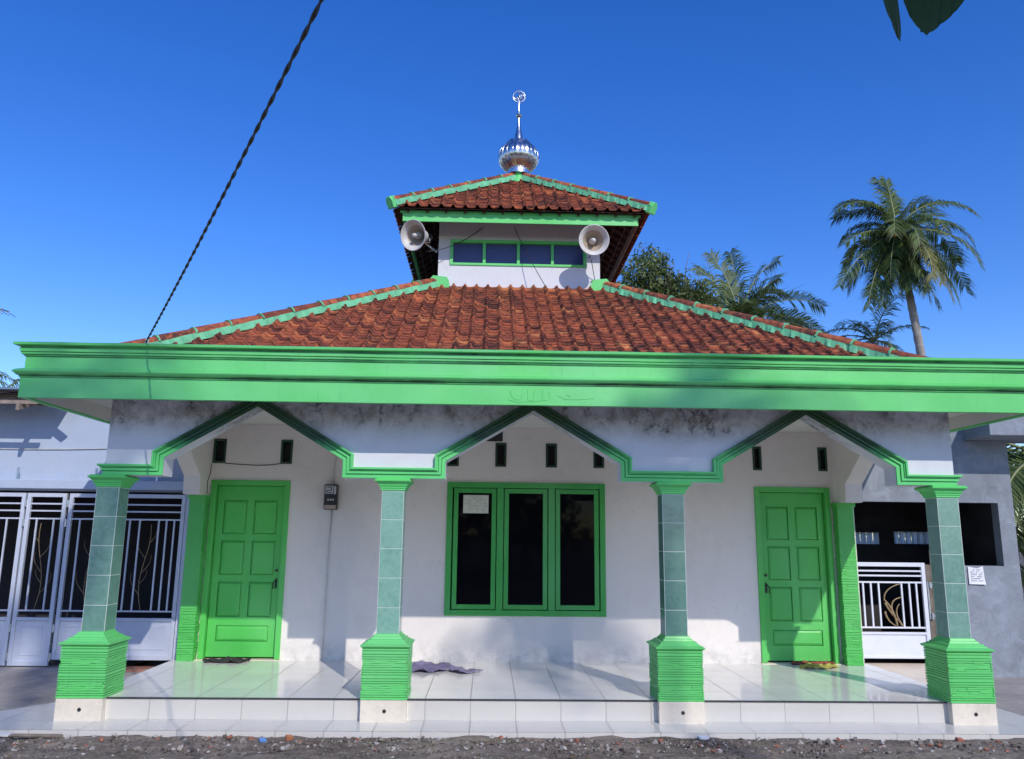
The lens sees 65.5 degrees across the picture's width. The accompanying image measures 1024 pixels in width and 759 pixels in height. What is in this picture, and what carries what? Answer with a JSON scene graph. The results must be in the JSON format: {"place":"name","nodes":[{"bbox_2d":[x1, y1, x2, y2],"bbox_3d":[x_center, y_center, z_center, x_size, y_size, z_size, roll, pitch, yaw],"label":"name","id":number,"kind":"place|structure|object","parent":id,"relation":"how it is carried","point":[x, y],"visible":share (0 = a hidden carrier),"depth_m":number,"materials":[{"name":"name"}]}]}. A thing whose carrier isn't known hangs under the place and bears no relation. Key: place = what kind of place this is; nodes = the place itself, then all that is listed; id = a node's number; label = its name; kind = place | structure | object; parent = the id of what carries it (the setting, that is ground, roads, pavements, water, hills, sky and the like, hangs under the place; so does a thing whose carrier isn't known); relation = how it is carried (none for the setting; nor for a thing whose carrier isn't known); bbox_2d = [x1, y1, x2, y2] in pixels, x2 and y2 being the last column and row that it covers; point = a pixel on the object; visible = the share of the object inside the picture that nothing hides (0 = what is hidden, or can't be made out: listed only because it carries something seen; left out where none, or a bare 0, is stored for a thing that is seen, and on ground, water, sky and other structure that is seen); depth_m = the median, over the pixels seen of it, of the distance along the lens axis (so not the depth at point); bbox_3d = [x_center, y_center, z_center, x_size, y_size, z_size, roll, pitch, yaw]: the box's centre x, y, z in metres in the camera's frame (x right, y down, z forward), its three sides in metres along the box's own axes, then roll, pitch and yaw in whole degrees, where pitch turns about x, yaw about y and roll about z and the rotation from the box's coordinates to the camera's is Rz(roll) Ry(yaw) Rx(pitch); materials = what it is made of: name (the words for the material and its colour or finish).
{"place":"outdoors","nodes":[
{"label":"outdoors","id":0,"kind":"place"},
{"bbox_2d":[0,308,14,316],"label":"tv antenna","id":1,"kind":"object","parent":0,"point":[2,310],"visible":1,"depth_m":14.71,"materials":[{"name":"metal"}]},
{"bbox_2d":[0,700,54,710],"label":"driveway","id":2,"kind":"structure","parent":0,"point":[9,704],"depth_m":8.62,"materials":[{"name":"grey concrete"}]},
{"bbox_2d":[0,644,146,699],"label":"driveway ramp","id":3,"kind":"structure","parent":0,"point":[26,682],"depth_m":9.68,"materials":[{"name":"grey concrete"}]},
{"bbox_2d":[36,672,139,700],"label":"driveway ramp","id":4,"kind":"structure","parent":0,"point":[51,696],"depth_m":9.04,"materials":[{"name":"grey concrete"}]},
{"bbox_2d":[0,702,1023,740],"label":"pavement","id":5,"kind":"structure","parent":0,"point":[36,719],"depth_m":7.71,"materials":[{"name":"white tile"}]},
{"bbox_2d":[12,91,1023,725],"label":"mosque","id":6,"kind":"structure","parent":5,"relation":"on","point":[662,531],"depth_m":10.04,"materials":[{"name":"white paint"}]},
{"bbox_2d":[202,656,251,663],"bbox_3d":[-3.663,3.600,10.222,0.560,0.059,0.281,1,-11,-2],"label":"doormat","id":7,"kind":"object","parent":6,"relation":"on","point":[226,660],"visible":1,"depth_m":10.19,"materials":[{"name":"grey fabric"}]},
{"bbox_2d":[145,0,323,342],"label":"service cable","id":8,"kind":"object","parent":6,"relation":"on","point":[314,14],"visible":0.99,"depth_m":4.52,"materials":[{"name":"grey plastic"}]},
{"bbox_2d":[225,463,279,465],"bbox_3d":[-3.546,1.159,10.876,0.751,0.040,0.010,1,-11,-2],"label":"wall wire","id":9,"kind":"object","parent":6,"relation":"attached to","point":[253,465],"depth_m":10.87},
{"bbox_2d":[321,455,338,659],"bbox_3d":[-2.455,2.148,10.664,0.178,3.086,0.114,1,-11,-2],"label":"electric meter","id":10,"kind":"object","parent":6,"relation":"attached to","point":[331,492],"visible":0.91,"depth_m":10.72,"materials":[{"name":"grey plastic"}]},
{"bbox_2d":[325,486,335,493],"bbox_3d":[-2.446,1.491,10.742,0.143,0.115,0.008,1,-11,-2],"label":"meter window","id":11,"kind":"structure","parent":10,"relation":"in","point":[327,488],"depth_m":10.74,"materials":[{"name":"grey glass"}]},
{"bbox_2d":[400,219,436,252],"bbox_3d":[-1.511,-2.216,12.756,0.461,0.472,0.755,-1,-11,10],"label":"horn loudspeaker","id":12,"kind":"object","parent":6,"relation":"attached to","point":[414,235],"visible":1,"depth_m":12.61,"materials":[{"name":"grey plastic"}]},
{"bbox_2d":[412,660,482,672],"bbox_3d":[-0.898,3.521,9.716,0.982,0.080,0.646,-7,-14,36],"label":"floor cloth","id":13,"kind":"object","parent":6,"relation":"on","point":[422,665],"visible":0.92,"depth_m":9.76,"materials":[{"name":"fabric"}]},
{"bbox_2d":[426,227,482,251],"bbox_3d":[-0.927,-2.280,12.948,0.935,0.532,0.014,4,-12,-16],"label":"speaker cable","id":14,"kind":"object","parent":6,"relation":"attached to","point":[456,243],"visible":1,"depth_m":12.94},
{"bbox_2d":[463,495,488,512],"bbox_3d":[-0.494,1.703,10.871,0.346,0.246,0.003,1,-11,-2],"label":"notice sheet","id":15,"kind":"object","parent":6,"relation":"attached to","point":[475,503],"visible":1,"depth_m":10.87,"materials":[{"name":"white paper"}]},
{"bbox_2d":[444,482,605,616],"bbox_3d":[0.186,2.297,10.819,2.162,1.765,0.150,1,-11,-2],"label":"window frame","id":16,"kind":"structure","parent":6,"relation":"in","point":[564,575],"depth_m":10.76,"materials":[{"name":"green wood"}]},
{"bbox_2d":[514,228,544,284],"bbox_3d":[0.284,-1.995,12.883,0.630,1.126,0.011,-7,-14,35],"label":"speaker cable","id":17,"kind":"object","parent":6,"relation":"attached to","point":[529,258],"visible":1,"depth_m":12.86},
{"bbox_2d":[579,224,608,258],"bbox_3d":[1.208,-2.168,12.773,0.462,0.479,0.652,5,-12,-22],"label":"horn loudspeaker","id":18,"kind":"object","parent":6,"relation":"attached to","point":[593,239],"visible":1,"depth_m":12.63,"materials":[{"name":"grey plastic"}]},
{"bbox_2d":[791,660,834,664],"bbox_3d":[3.970,3.745,10.525,0.622,0.057,0.095,1,-11,-2],"label":"floor rag","id":19,"kind":"object","parent":6,"relation":"on","point":[805,662],"visible":0.89,"depth_m":10.50,"materials":[{"name":"red fabric"}]},
{"bbox_2d":[800,662,839,668],"bbox_3d":[3.957,3.703,10.311,0.553,0.057,0.302,1,-11,-2],"label":"floor rag","id":20,"kind":"object","parent":6,"relation":"on","point":[817,666],"visible":1,"depth_m":10.25,"materials":[{"name":"yellow fabric"}]},
{"bbox_2d":[0,735,1023,758],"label":"gravel strip","id":21,"kind":"object","parent":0,"point":[760,753],"visible":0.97,"depth_m":7.16,"materials":[{"name":"gravel"}]},
{"bbox_2d":[0,732,13,736],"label":"tile scrap","id":22,"kind":"object","parent":21,"relation":"on","point":[4,734],"visible":0.76,"depth_m":7.37,"materials":[{"name":"white tile"}]},
{"bbox_2d":[8,733,63,737],"bbox_3d":[-4.396,3.288,7.343,0.454,0.048,0.065,3,-11,-14],"label":"wood scrap","id":23,"kind":"object","parent":21,"relation":"on","point":[37,735],"visible":1,"depth_m":7.33,"materials":[{"name":"wood"}]},
{"bbox_2d":[259,737,266,741],"bbox_3d":[-2.292,3.313,7.311,0.061,0.045,0.050,7,-13,-29],"label":"plastic scrap","id":24,"kind":"object","parent":21,"relation":"on","point":[262,739],"visible":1,"depth_m":7.30,"materials":[{"name":"blue plastic"}]},
{"bbox_2d":[285,735,292,740],"bbox_3d":[-2.073,3.331,7.396,0.067,0.056,0.059,10,-14,-38],"label":"brick scrap","id":25,"kind":"object","parent":21,"relation":"on","point":[288,737],"visible":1,"depth_m":7.38,"materials":[{"name":"orange brick"}]},
{"bbox_2d":[0,733,1023,758],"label":"rubble stones","id":26,"kind":"object","parent":21,"relation":"on","point":[667,742],"visible":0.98,"depth_m":7.25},
{"bbox_2d":[954,737,964,741],"bbox_3d":[4.273,3.441,7.592,0.073,0.050,0.056,2,-11,-9],"label":"brick scrap","id":27,"kind":"object","parent":26,"relation":"on","point":[958,739],"visible":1,"depth_m":7.58,"materials":[{"name":"red brick"}]},
{"bbox_2d":[697,736,708,739],"bbox_3d":[1.823,3.413,7.580,0.103,0.034,0.062,5,-12,-20],"label":"tile scrap","id":28,"kind":"object","parent":21,"relation":"on","point":[703,737],"visible":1,"depth_m":7.56,"materials":[{"name":"white tile"}]},
{"bbox_2d":[0,0,1023,540],"label":"sky","id":29,"kind":"structure","parent":0,"point":[125,124],"materials":[{"name":"blue"}]},
{"bbox_2d":[133,540,1023,665],"bbox_3d":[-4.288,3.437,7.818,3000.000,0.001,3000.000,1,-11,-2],"label":"ground","id":30,"kind":"structure","parent":0,"point":[152,662],"depth_m":12.04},
{"bbox_2d":[0,371,19,386],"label":"coconut palm","id":31,"kind":"object","parent":30,"relation":"on","point":[2,382],"visible":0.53,"depth_m":24.82,"materials":[{"name":"green plant"}]},
{"bbox_2d":[7,379,19,386],"bbox_3d":[-12.860,2.536,18.847,3.649,5.815,3.716,10,-14,-39],"label":"coconut palm","id":32,"kind":"object","parent":30,"relation":"on","point":[15,382],"visible":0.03,"depth_m":19.35,"materials":[{"name":"green plant"}]},
{"bbox_2d":[0,387,186,643],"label":"neighbour house","id":33,"kind":"structure","parent":30,"relation":"on","point":[45,449],"depth_m":12.69,"materials":[{"name":"paint"}]},
{"bbox_2d":[0,493,189,665],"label":"folding gate","id":34,"kind":"structure","parent":33,"relation":"attached to","point":[28,643],"depth_m":10.58,"materials":[{"name":"white metal"}]},
{"bbox_2d":[125,666,155,671],"bbox_3d":[-4.866,3.818,10.326,0.890,0.135,0.300,1,-11,-2],"label":"terracotta step","id":35,"kind":"object","parent":30,"relation":"on","point":[136,668],"visible":0.14,"depth_m":10.31,"materials":[{"name":"tile"}]},
{"bbox_2d":[616,241,733,309],"bbox_3d":[5.362,1.019,26.962,4.624,12.355,2.390,1,-11,-2],"label":"broadleaf tree","id":36,"kind":"object","parent":30,"relation":"on","point":[669,284],"visible":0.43,"depth_m":27.45,"materials":[{"name":"green plant"}]},
{"bbox_2d":[690,246,827,332],"bbox_3d":[8.710,1.104,29.003,5.535,13.018,4.552,-9,-15,41],"label":"coconut palm","id":37,"kind":"object","parent":30,"relation":"on","point":[753,303],"visible":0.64,"depth_m":29.86,"materials":[{"name":"green plant"}]},
{"bbox_2d":[827,292,929,351],"bbox_3d":[16.609,2.641,35.691,4.387,12.741,4.385,5,-12,-20],"label":"coconut palm","id":38,"kind":"object","parent":30,"relation":"on","point":[875,337],"visible":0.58,"depth_m":36.34,"materials":[{"name":"green plant"}]},
{"bbox_2d":[826,174,984,355],"bbox_3d":[17.062,-0.532,33.704,6.140,18.228,5.422,-6,-13,31],"label":"coconut palm","id":39,"kind":"object","parent":30,"relation":"on","point":[897,255],"visible":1,"depth_m":34.10,"materials":[{"name":"green plant"}]},
{"bbox_2d":[854,417,1023,676],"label":"cement building","id":40,"kind":"structure","parent":30,"relation":"on","point":[884,514],"depth_m":11.54,"materials":[{"name":"grey concrete"}]},
{"bbox_2d":[857,562,935,658],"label":"side gate","id":41,"kind":"structure","parent":40,"relation":"attached to","point":[892,645],"depth_m":11.05,"materials":[{"name":"white metal"}]},
{"bbox_2d":[968,566,985,584],"bbox_3d":[6.551,2.759,11.213,0.235,0.255,0.024,1,-11,-2],"label":"notice paper","id":42,"kind":"object","parent":40,"relation":"attached to","point":[976,575],"visible":1,"depth_m":11.21,"materials":[{"name":"white paper"}]},
{"bbox_2d":[866,499,1023,590],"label":"coconut palm","id":43,"kind":"object","parent":30,"relation":"on","point":[1017,542],"visible":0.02,"depth_m":18.45,"materials":[{"name":"green plant"}]},
{"bbox_2d":[1007,443,1023,585],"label":"coconut palm","id":44,"kind":"object","parent":30,"relation":"on","point":[1015,460],"visible":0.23,"depth_m":15.52,"materials":[{"name":"green plant"}]},
{"bbox_2d":[992,677,1023,715],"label":"side lane","id":45,"kind":"structure","parent":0,"point":[1009,693],"depth_m":9.76,"materials":[{"name":"grey concrete"}]},
{"bbox_2d":[865,663,927,683],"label":"gate walkway","id":46,"kind":"structure","parent":45,"relation":"on","point":[915,671],"depth_m":10.66,"materials":[{"name":"beige tile"}]},
{"bbox_3d":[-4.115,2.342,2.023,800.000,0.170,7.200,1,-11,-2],"label":"road","id":47,"kind":"structure","parent":0,"visible":0},
{"bbox_2d":[883,0,963,40],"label":"banana plant","id":48,"kind":"object","parent":47,"relation":"on","point":[927,17],"visible":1,"depth_m":2.23,"materials":[{"name":"green plant"}]}
]}

